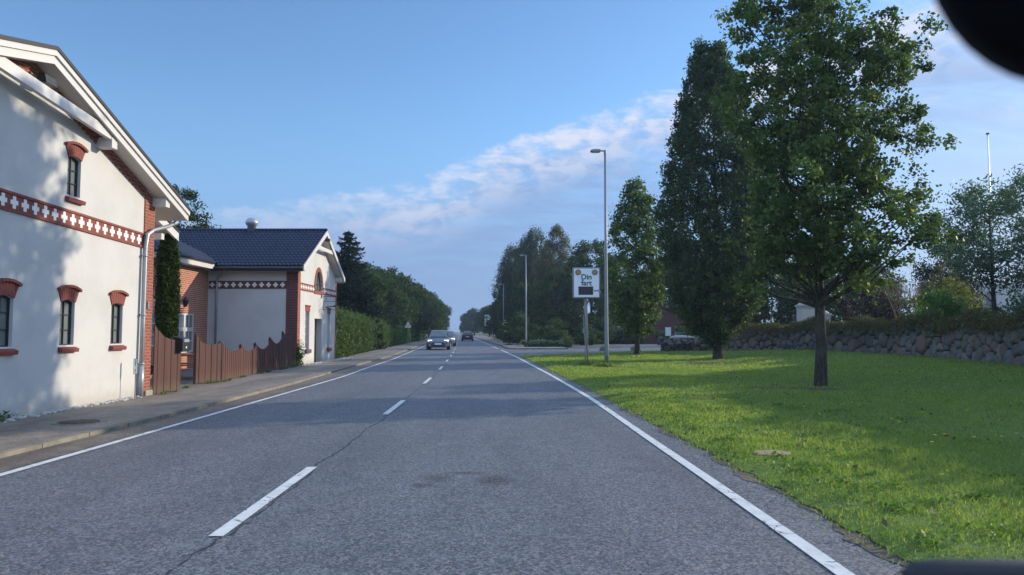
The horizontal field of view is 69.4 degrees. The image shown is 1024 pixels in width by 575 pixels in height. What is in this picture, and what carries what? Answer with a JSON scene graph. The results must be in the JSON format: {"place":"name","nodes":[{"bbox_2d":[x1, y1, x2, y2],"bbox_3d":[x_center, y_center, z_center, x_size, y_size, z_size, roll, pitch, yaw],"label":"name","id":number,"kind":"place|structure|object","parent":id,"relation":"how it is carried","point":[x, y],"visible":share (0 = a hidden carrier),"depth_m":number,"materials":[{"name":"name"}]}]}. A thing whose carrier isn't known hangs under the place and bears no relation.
{"place":"outdoors","nodes":[
{"label":"outdoors","id":0,"kind":"place"},
{"bbox_2d":[150,368,192,388],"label":"yard","id":1,"kind":"structure","parent":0,"point":[186,375],"depth_m":22.99,"materials":[{"name":"grey"}]},
{"bbox_2d":[154,221,179,240],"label":"outbuilding","id":2,"kind":"structure","parent":1,"relation":"on","point":[173,231],"depth_m":19.84,"materials":[{"name":"white paint"}]},
{"bbox_2d":[153,233,181,346],"bbox_3d":[-9.445,0.357,20.205,0.804,4.476,0.793,0,-3,0],"label":"thuja tree","id":3,"kind":"object","parent":1,"relation":"on","point":[167,302],"visible":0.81,"depth_m":20.08,"materials":[{"name":"green plant"}]},
{"bbox_2d":[150,354,193,379],"bbox_3d":[-9.850,2.369,22.123,1.800,0.759,1.650,0,-3,0],"label":"picnic table","id":4,"kind":"object","parent":1,"relation":"on","point":[182,364],"visible":0.12,"depth_m":21.57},
{"bbox_2d":[295,339,304,365],"bbox_3d":[-8.610,2.521,29.634,0.681,1.274,0.974,0,-3,0],"label":"ivy plant","id":5,"kind":"object","parent":1,"relation":"on","point":[299,357],"visible":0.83,"depth_m":29.58,"materials":[{"name":"green plant"}]},
{"bbox_2d":[150,240,218,370],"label":"brick wing house","id":6,"kind":"structure","parent":0,"point":[193,314],"depth_m":28.61,"materials":[{"name":"red brick"}]},
{"bbox_2d":[178,313,184,328],"bbox_3d":[-12.445,1.255,27.670,0.050,0.620,0.790,0,-3,0],"label":"window","id":7,"kind":"structure","parent":6,"relation":"in","point":[182,315],"depth_m":27.87,"materials":[{"name":"white glass"}]},
{"bbox_2d":[184,329,192,352],"bbox_3d":[-12.445,2.052,28.413,0.050,0.880,0.790,0,-3,0],"label":"window","id":8,"kind":"structure","parent":6,"relation":"in","point":[188,333],"depth_m":28.56,"materials":[{"name":"white glass"}]},
{"bbox_2d":[185,313,193,328],"bbox_3d":[-12.445,1.303,28.458,0.050,0.620,0.790,0,-3,0],"label":"window","id":9,"kind":"structure","parent":6,"relation":"in","point":[189,317],"depth_m":28.56,"materials":[{"name":"white glass"}]},
{"bbox_2d":[0,339,427,450],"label":"pavement","id":10,"kind":"structure","parent":0,"point":[23,431],"depth_m":14.00,"materials":[{"name":"concrete"}]},
{"bbox_2d":[51,419,105,424],"bbox_3d":[-6.500,2.013,11.099,0.720,0.016,0.720,0,-3,0],"label":"manhole cover","id":11,"kind":"object","parent":10,"relation":"on","point":[79,422],"visible":1,"depth_m":11.02,"materials":[{"name":"concrete"}]},
{"bbox_2d":[133,359,137,398],"bbox_3d":[-7.620,1.853,14.963,0.090,0.820,0.029,0,-3,0],"label":"marker post","id":12,"kind":"object","parent":10,"relation":"on","point":[135,369],"visible":1,"depth_m":14.97,"materials":[{"name":"metal"}]},
{"bbox_2d":[0,365,295,421],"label":"weeds","id":13,"kind":"object","parent":10,"relation":"on","point":[166,392],"visible":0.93,"depth_m":17.95,"materials":[{"name":"green plant"}]},
{"bbox_2d":[152,325,180,393],"bbox_3d":[-7.738,1.617,16.529,0.125,1.560,0.916,-1,-4,11],"label":"wooden fence","id":14,"kind":"object","parent":10,"relation":"on","point":[166,364],"visible":0.85,"depth_m":16.42,"materials":[{"name":"brown wood"}]},
{"bbox_2d":[173,336,188,351],"bbox_3d":[-7.594,1.295,16.983,0.252,0.357,0.340,0,-3,0],"label":"mailbox","id":15,"kind":"object","parent":14,"relation":"attached to","point":[182,344],"visible":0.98,"depth_m":16.82,"materials":[{"name":"black plastic"}]},
{"bbox_2d":[3,358,352,422],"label":"edge pebbles","id":16,"kind":"object","parent":10,"relation":"on","point":[60,410],"visible":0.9,"depth_m":13.15,"materials":[{"name":"stone"}]},
{"bbox_2d":[193,333,220,383],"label":"wooden gate","id":17,"kind":"structure","parent":10,"relation":"on","point":[206,363],"depth_m":19.48,"materials":[{"name":"brown wood"}]},
{"bbox_2d":[218,341,242,381],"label":"wooden gate","id":18,"kind":"structure","parent":10,"relation":"on","point":[230,364],"depth_m":20.96,"materials":[{"name":"brown wood"}]},
{"bbox_2d":[239,330,295,374],"bbox_3d":[-8.411,2.204,25.789,0.146,1.500,7.062,0,-3,-3],"label":"wooden fence","id":19,"kind":"object","parent":10,"relation":"on","point":[272,355],"visible":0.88,"depth_m":25.70,"materials":[{"name":"brown wood"}]},
{"bbox_2d":[0,333,904,574],"bbox_3d":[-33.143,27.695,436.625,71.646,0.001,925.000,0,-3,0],"label":"road","id":20,"kind":"structure","parent":0,"point":[476,456],"depth_m":6.34,"materials":[{"name":"grey asphalt"}]},
{"bbox_2d":[0,344,425,471],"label":"gutter strip","id":21,"kind":"object","parent":20,"relation":"on","point":[14,461],"visible":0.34,"depth_m":10.83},
{"bbox_2d":[0,345,425,475],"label":"edge line painted on","id":22,"kind":"object","parent":20,"relation":"on","point":[54,459],"visible":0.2,"depth_m":10.16,"materials":[{"name":"paint"}]},
{"bbox_2d":[164,350,454,574],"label":"road joint crack","id":23,"kind":"object","parent":20,"relation":"on","point":[258,513],"visible":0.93,"depth_m":5.96,"materials":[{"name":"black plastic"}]},
{"bbox_2d":[209,343,457,535],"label":"dashes","id":24,"kind":"object","parent":20,"relation":"on","point":[227,527],"visible":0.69,"depth_m":6.12,"materials":[{"name":"paint"}]},
{"bbox_2d":[425,330,451,349],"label":"moving car","id":25,"kind":"object","parent":20,"relation":"on","point":[438,338],"visible":1,"depth_m":58.08,"materials":[{"name":"silver metal"}]},
{"bbox_2d":[461,331,473,340],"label":"moving car","id":26,"kind":"object","parent":20,"relation":"on","point":[467,335],"visible":0.98,"depth_m":114.87,"materials":[{"name":"black paint"}]},
{"bbox_2d":[502,350,854,574],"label":"edge line painted on","id":27,"kind":"object","parent":20,"relation":"on","point":[826,561],"visible":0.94,"depth_m":5.98,"materials":[{"name":"paint"}]},
{"bbox_2d":[520,356,910,565],"bbox_3d":[1.901,2.085,11.405,1.031,0.001,63.038,0,-3,-2],"label":"verge grit","id":28,"kind":"object","parent":20,"relation":"on","point":[874,550],"visible":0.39,"depth_m":5.79,"materials":[{"name":"grey gravel"}]},
{"bbox_2d":[345,332,660,356],"bbox_3d":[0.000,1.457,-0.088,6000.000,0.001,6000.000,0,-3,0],"label":"ground","id":29,"kind":"structure","parent":0,"point":[480,333],"depth_m":197.90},
{"bbox_2d":[0,34,190,418],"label":"white gable house","id":30,"kind":"structure","parent":29,"relation":"on","point":[89,195],"depth_m":13.05,"materials":[{"name":"paint"}]},
{"bbox_2d":[0,295,9,346],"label":"window","id":31,"kind":"structure","parent":30,"relation":"in","point":[4,300],"depth_m":11.58,"materials":[{"name":"black glass"}]},
{"bbox_2d":[59,300,71,344],"bbox_3d":[-7.940,0.614,13.067,0.050,0.805,0.424,0,-3,0],"label":"window","id":32,"kind":"structure","parent":30,"relation":"in","point":[65,306],"depth_m":13.17,"materials":[{"name":"black glass"}]},
{"bbox_2d":[67,156,77,196],"bbox_3d":[-7.940,-1.993,13.274,0.050,0.715,0.400,0,-3,0],"label":"window","id":33,"kind":"structure","parent":30,"relation":"in","point":[72,173],"depth_m":13.38,"materials":[{"name":"black glass"}]},
{"bbox_2d":[110,303,119,343],"bbox_3d":[-7.940,0.713,14.704,0.050,0.805,0.424,0,-3,0],"label":"window","id":34,"kind":"structure","parent":30,"relation":"in","point":[115,308],"depth_m":14.80,"materials":[{"name":"black glass"}]},
{"bbox_2d":[170,183,220,227],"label":"rooftop tree","id":35,"kind":"object","parent":29,"relation":"on","point":[189,196],"visible":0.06,"depth_m":45.23,"materials":[{"name":"green plant"}]},
{"bbox_2d":[0,343,426,457],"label":"kerb","id":36,"kind":"structure","parent":29,"relation":"on","point":[39,445],"depth_m":11.39,"materials":[{"name":"stone"}]},
{"bbox_2d":[177,218,344,363],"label":"white shop house","id":37,"kind":"structure","parent":29,"relation":"on","point":[264,284],"depth_m":30.57,"materials":[{"name":"paint"}]},
{"bbox_2d":[335,229,386,350],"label":"spruce tree","id":38,"kind":"object","parent":29,"relation":"on","point":[348,298],"visible":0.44,"depth_m":57.62,"materials":[{"name":"green plant"}]},
{"bbox_2d":[336,305,392,357],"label":"hedge","id":39,"kind":"object","parent":29,"relation":"on","point":[355,333],"visible":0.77,"depth_m":46.48,"materials":[{"name":"green plant"}]},
{"bbox_2d":[337,264,394,322],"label":"roadside tree","id":40,"kind":"object","parent":29,"relation":"on","point":[377,281],"visible":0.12,"depth_m":68.42,"materials":[{"name":"green plant"}]},
{"bbox_2d":[362,261,412,328],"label":"roadside tree","id":41,"kind":"object","parent":29,"relation":"on","point":[397,299],"visible":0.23,"depth_m":81.05,"materials":[{"name":"green plant"}]},
{"bbox_2d":[388,328,403,346],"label":"hedge","id":42,"kind":"object","parent":29,"relation":"on","point":[397,335],"visible":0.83,"depth_m":76.76,"materials":[{"name":"green plant"}]},
{"bbox_2d":[393,325,411,343],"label":"hedge","id":43,"kind":"object","parent":29,"relation":"on","point":[407,334],"visible":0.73,"depth_m":89.26,"materials":[{"name":"green plant"}]},
{"bbox_2d":[382,266,430,329],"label":"roadside tree","id":44,"kind":"object","parent":29,"relation":"on","point":[412,290],"visible":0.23,"depth_m":95.50,"materials":[{"name":"green plant"}]},
{"bbox_2d":[401,274,434,333],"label":"roadside tree","id":45,"kind":"object","parent":29,"relation":"on","point":[423,317],"visible":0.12,"depth_m":108.88,"materials":[{"name":"green plant"}]},
{"bbox_2d":[410,326,425,341],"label":"hedge","id":46,"kind":"object","parent":29,"relation":"on","point":[416,336],"visible":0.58,"depth_m":107.67,"materials":[{"name":"green plant"}]},
{"bbox_2d":[415,282,444,334],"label":"roadside tree","id":47,"kind":"object","parent":29,"relation":"on","point":[439,305],"visible":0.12,"depth_m":124.37,"materials":[{"name":"green plant"}]},
{"bbox_2d":[423,290,447,334],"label":"roadside tree","id":48,"kind":"object","parent":29,"relation":"on","point":[438,318],"visible":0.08,"depth_m":141.23,"materials":[{"name":"green plant"}]},
{"bbox_2d":[426,298,453,337],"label":"roadside tree","id":49,"kind":"object","parent":29,"relation":"on","point":[449,308],"visible":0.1,"depth_m":159.52,"materials":[{"name":"green plant"}]},
{"bbox_2d":[458,307,480,335],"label":"roadside tree","id":50,"kind":"object","parent":29,"relation":"on","point":[469,315],"visible":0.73,"depth_m":254.08,"materials":[{"name":"green plant"}]},
{"bbox_2d":[473,304,491,336],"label":"roadside tree","id":51,"kind":"object","parent":29,"relation":"on","point":[476,322],"visible":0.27,"depth_m":203.84,"materials":[{"name":"green plant"}]},
{"bbox_2d":[483,296,504,334],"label":"roadside tree","id":52,"kind":"object","parent":29,"relation":"on","point":[490,326],"visible":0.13,"depth_m":124.12,"materials":[{"name":"green plant"}]},
{"bbox_2d":[488,242,535,330],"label":"birch tree","id":53,"kind":"object","parent":29,"relation":"on","point":[505,276],"visible":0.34,"depth_m":114.79,"materials":[{"name":"green plant"}]},
{"bbox_2d":[493,311,541,344],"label":"dark shrub","id":54,"kind":"object","parent":29,"relation":"on","point":[505,329],"visible":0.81,"depth_m":76.02,"materials":[{"name":"green plant"}]},
{"bbox_2d":[503,319,535,342],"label":"dark shrub","id":55,"kind":"object","parent":29,"relation":"on","point":[515,326],"visible":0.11,"depth_m":87.84,"materials":[{"name":"green plant"}]},
{"bbox_2d":[504,282,546,332],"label":"dark tree","id":56,"kind":"object","parent":29,"relation":"on","point":[515,304],"visible":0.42,"depth_m":91.91,"materials":[{"name":"green plant"}]},
{"bbox_2d":[511,225,552,341],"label":"birch tree","id":57,"kind":"object","parent":29,"relation":"on","point":[529,246],"visible":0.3,"depth_m":110.25,"materials":[{"name":"green plant"}]},
{"bbox_2d":[520,339,573,346],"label":"flowering ground shrub","id":58,"kind":"object","parent":29,"relation":"on","point":[545,343],"visible":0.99,"depth_m":65.68,"materials":[{"name":"green plant"}]},
{"bbox_2d":[533,317,570,340],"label":"dark shrub","id":59,"kind":"object","parent":29,"relation":"on","point":[551,325],"visible":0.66,"depth_m":74.67,"materials":[{"name":"green plant"}]},
{"bbox_2d":[527,224,582,334],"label":"birch tree","id":60,"kind":"object","parent":29,"relation":"on","point":[556,233],"visible":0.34,"depth_m":99.38,"materials":[{"name":"green plant"}]},
{"bbox_2d":[528,268,582,339],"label":"dark tree","id":61,"kind":"object","parent":29,"relation":"on","point":[548,293],"visible":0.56,"depth_m":87.14,"materials":[{"name":"green plant"}]},
{"bbox_2d":[572,267,599,363],"bbox_3d":[3.030,1.248,30.119,1.110,4.132,0.299,0,-3,0],"label":"speed display sign","id":62,"kind":"object","parent":29,"relation":"on","point":[586,282],"visible":1,"depth_m":30.09,"materials":[{"name":"metal"}]},
{"bbox_2d":[571,323,604,344],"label":"dark shrub","id":63,"kind":"object","parent":29,"relation":"on","point":[578,337],"visible":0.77,"depth_m":78.08,"materials":[{"name":"green plant"}]},
{"bbox_2d":[552,238,628,340],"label":"dark tree","id":64,"kind":"object","parent":29,"relation":"on","point":[573,309],"visible":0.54,"depth_m":84.60,"materials":[{"name":"green plant"}]},
{"bbox_2d":[592,254,647,314],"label":"dark tree","id":65,"kind":"object","parent":29,"relation":"on","point":[626,273],"visible":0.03,"depth_m":95.58,"materials":[{"name":"green plant"}]},
{"bbox_2d":[602,328,645,343],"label":"dark shrub","id":66,"kind":"object","parent":29,"relation":"on","point":[624,340],"visible":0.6,"depth_m":86.44,"materials":[{"name":"green plant"}]},
{"bbox_2d":[561,306,701,342],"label":"brick house","id":67,"kind":"structure","parent":29,"relation":"on","point":[668,321],"depth_m":90.89,"materials":[{"name":"red brick"}]},
{"bbox_2d":[649,261,686,312],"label":"dark tree","id":68,"kind":"object","parent":29,"relation":"on","point":[667,303],"visible":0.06,"depth_m":96.98,"materials":[{"name":"green plant"}]},
{"bbox_2d":[652,326,688,340],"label":"dark shrub","id":69,"kind":"object","parent":29,"relation":"on","point":[662,333],"visible":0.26,"depth_m":85.74,"materials":[{"name":"green plant"}]},
{"bbox_2d":[660,337,712,351],"bbox_3d":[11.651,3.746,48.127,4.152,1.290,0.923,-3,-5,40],"label":"car","id":70,"kind":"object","parent":29,"relation":"on","point":[688,348],"depth_m":48.24,"materials":[{"name":"black metal"}]},
{"bbox_2d":[657,336,712,347],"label":"rubble stones","id":71,"kind":"object","parent":70,"relation":"on","point":[683,342],"visible":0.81,"depth_m":47.83,"materials":[{"name":"grey stone"}]},
{"bbox_2d":[678,245,775,337],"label":"broad tree","id":72,"kind":"object","parent":29,"relation":"on","point":[762,312],"visible":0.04,"depth_m":53.38,"materials":[{"name":"green plant"}]},
{"bbox_2d":[0,0,1023,331],"label":"sky","id":73,"kind":"structure","parent":0,"point":[436,133],"materials":[{"name":"blue"}]},
{"bbox_2d":[473,335,564,347],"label":"pavement across the junction","id":74,"kind":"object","parent":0,"point":[499,341],"visible":0.42,"depth_m":84.00,"materials":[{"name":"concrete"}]},
{"bbox_2d":[519,254,526,341],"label":"street lamp","id":75,"kind":"object","parent":74,"relation":"on","point":[525,299],"visible":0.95,"depth_m":67.11,"materials":[{"name":"metal"}]},
{"bbox_2d":[504,349,660,355],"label":"side road","id":76,"kind":"structure","parent":0,"point":[519,352],"depth_m":53.13,"materials":[{"name":"grey asphalt"}]},
{"bbox_2d":[565,344,660,348],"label":"parking apron","id":77,"kind":"object","parent":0,"point":[622,346],"visible":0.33,"depth_m":71.50,"materials":[{"name":"grey asphalt"}]},
{"bbox_2d":[522,349,934,368],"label":"grass","id":78,"kind":"structure","parent":0,"point":[657,355],"depth_m":34.27,"materials":[{"name":"green plant"}]},
{"bbox_2d":[525,350,1023,565],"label":"lawn","id":79,"kind":"structure","parent":0,"point":[874,523],"depth_m":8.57,"materials":[{"name":"plant"}]},
{"bbox_2d":[590,149,608,364],"bbox_3d":[3.486,-1.184,29.454,0.679,8.745,0.240,0,-3,0],"label":"street lamp","id":80,"kind":"object","parent":79,"relation":"on","point":[606,348],"visible":0.98,"depth_m":29.39,"materials":[{"name":"metal"}]},
{"bbox_2d":[599,175,668,354],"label":"young oak","id":81,"kind":"object","parent":79,"relation":"on","point":[636,303],"visible":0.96,"depth_m":42.80,"materials":[{"name":"green plant"}]},
{"bbox_2d":[648,35,771,359],"bbox_3d":[9.773,-4.437,36.230,6.477,16.133,5.846,0,-3,0],"label":"columnar oak","id":82,"kind":"object","parent":79,"relation":"on","point":[690,143],"visible":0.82,"depth_m":34.98,"materials":[{"name":"green plant"}]},
{"bbox_2d":[752,450,790,455],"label":"stone slab","id":83,"kind":"structure","parent":79,"relation":"on","point":[771,451],"depth_m":8.23,"materials":[{"name":"grey stone"}]},
{"bbox_2d":[547,357,1023,396],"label":"grass","id":84,"kind":"structure","parent":79,"relation":"on","point":[685,382],"depth_m":20.37,"materials":[{"name":"green plant"}]},
{"bbox_2d":[599,365,1023,558],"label":"fallen leaves","id":85,"kind":"object","parent":79,"relation":"on","point":[884,521],"visible":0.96,"depth_m":10.76,"materials":[{"name":"yellow plant"}]},
{"bbox_2d":[604,381,1023,440],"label":"grass","id":86,"kind":"structure","parent":79,"relation":"on","point":[973,402],"depth_m":12.30,"materials":[{"name":"green plant"}]},
{"bbox_2d":[611,391,1023,555],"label":"clover","id":87,"kind":"object","parent":79,"relation":"on","point":[895,503],"visible":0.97,"depth_m":7.35,"materials":[{"name":"green plant"}]},
{"bbox_2d":[707,0,966,385],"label":"oak tree","id":88,"kind":"object","parent":79,"relation":"on","point":[822,248],"visible":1,"depth_m":18.39,"materials":[{"name":"green plant"}]},
{"bbox_2d":[722,303,1023,364],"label":"stone wall","id":89,"kind":"structure","parent":79,"relation":"on","point":[981,334],"depth_m":29.91,"materials":[{"name":"grey stone"}]},
{"bbox_2d":[900,559,1023,574],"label":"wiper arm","id":90,"kind":"object","parent":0,"point":[971,567],"visible":1,"depth_m":0.48},
{"bbox_2d":[929,279,1023,312],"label":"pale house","id":91,"kind":"structure","parent":0,"point":[999,299],"depth_m":60.06,"materials":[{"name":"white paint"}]},
{"bbox_2d":[934,0,1023,79],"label":"view mirror","id":92,"kind":"object","parent":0,"point":[990,33],"visible":1,"depth_m":0.27,"materials":[{"name":"black plastic"}]},
{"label":"churchyard terrace","id":93,"kind":"structure","parent":0,"visible":0},
{"bbox_2d":[746,254,840,325],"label":"broad tree","id":94,"kind":"object","parent":93,"relation":"on","point":[789,307],"visible":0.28,"depth_m":51.45,"materials":[{"name":"green plant"}]},
{"bbox_2d":[795,303,814,324],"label":"gate pillar","id":95,"kind":"structure","parent":93,"relation":"on","point":[803,311],"depth_m":47.56,"materials":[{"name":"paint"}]},
{"bbox_2d":[813,253,886,321],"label":"broad tree","id":96,"kind":"object","parent":93,"relation":"on","point":[852,294],"visible":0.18,"depth_m":51.75,"materials":[{"name":"green plant"}]},
{"bbox_2d":[834,286,902,320],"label":"purple shrub","id":97,"kind":"object","parent":93,"relation":"on","point":[870,306],"visible":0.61,"depth_m":41.63,"materials":[{"name":"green plant"}]},
{"bbox_2d":[840,261,911,320],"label":"broad tree","id":98,"kind":"object","parent":93,"relation":"on","point":[886,270],"visible":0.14,"depth_m":57.20,"materials":[{"name":"green plant"}]},
{"bbox_2d":[849,253,941,316],"bbox_3d":[19.423,0.054,37.707,4.546,4.411,5.051,0,-3,0],"label":"bare shrub","id":99,"kind":"object","parent":93,"relation":"on","point":[889,292],"visible":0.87,"depth_m":37.53,"materials":[{"name":"green plant"}]},
{"bbox_2d":[907,242,962,309],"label":"dark conifer","id":100,"kind":"object","parent":93,"relation":"on","point":[925,274],"visible":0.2,"depth_m":44.62,"materials":[{"name":"green plant"}]},
{"bbox_2d":[908,285,963,318],"bbox_3d":[17.699,0.917,30.541,2.498,2.040,2.638,0,-3,0],"label":"green shrub","id":101,"kind":"object","parent":93,"relation":"on","point":[944,301],"visible":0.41,"depth_m":30.22,"materials":[{"name":"green plant"}]},
{"bbox_2d":[910,258,978,312],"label":"orange tipped bush","id":102,"kind":"object","parent":93,"relation":"on","point":[938,272],"visible":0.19,"depth_m":42.09,"materials":[{"name":"green plant"}]},
{"bbox_2d":[918,287,979,317],"bbox_3d":[19.616,1.056,33.124,2.495,2.240,2.983,-1,-4,14],"label":"bush","id":103,"kind":"object","parent":93,"relation":"on","point":[965,300],"visible":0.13,"depth_m":33.15,"materials":[{"name":"green plant"}]},
{"bbox_2d":[906,277,998,317],"bbox_3d":[20.885,0.806,35.645,4.090,3.072,3.381,1,-4,-14],"label":"yellow bush","id":104,"kind":"object","parent":93,"relation":"on","point":[949,285],"visible":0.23,"depth_m":35.08,"materials":[{"name":"green plant"}]},
{"bbox_2d":[932,259,986,313],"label":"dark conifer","id":105,"kind":"object","parent":93,"relation":"on","point":[967,286],"visible":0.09,"depth_m":45.16,"materials":[{"name":"green wood"}]},
{"bbox_2d":[923,163,1023,311],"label":"ash tree","id":106,"kind":"object","parent":93,"relation":"on","point":[974,209],"visible":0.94,"depth_m":27.57,"materials":[{"name":"green plant"}]},
{"bbox_2d":[986,133,994,282],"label":"flagpole","id":107,"kind":"object","parent":93,"relation":"on","point":[987,134],"visible":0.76,"depth_m":45.51,"materials":[{"name":"white paint"}]},
{"bbox_2d":[981,288,1023,313],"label":"green shrub","id":108,"kind":"object","parent":93,"relation":"on","point":[1009,294],"visible":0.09,"depth_m":29.95,"materials":[{"name":"green plant"}]},
{"bbox_2d":[987,291,1023,316],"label":"corner shrub","id":109,"kind":"object","parent":93,"relation":"on","point":[1017,306],"visible":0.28,"depth_m":24.95,"materials":[{"name":"green plant"}]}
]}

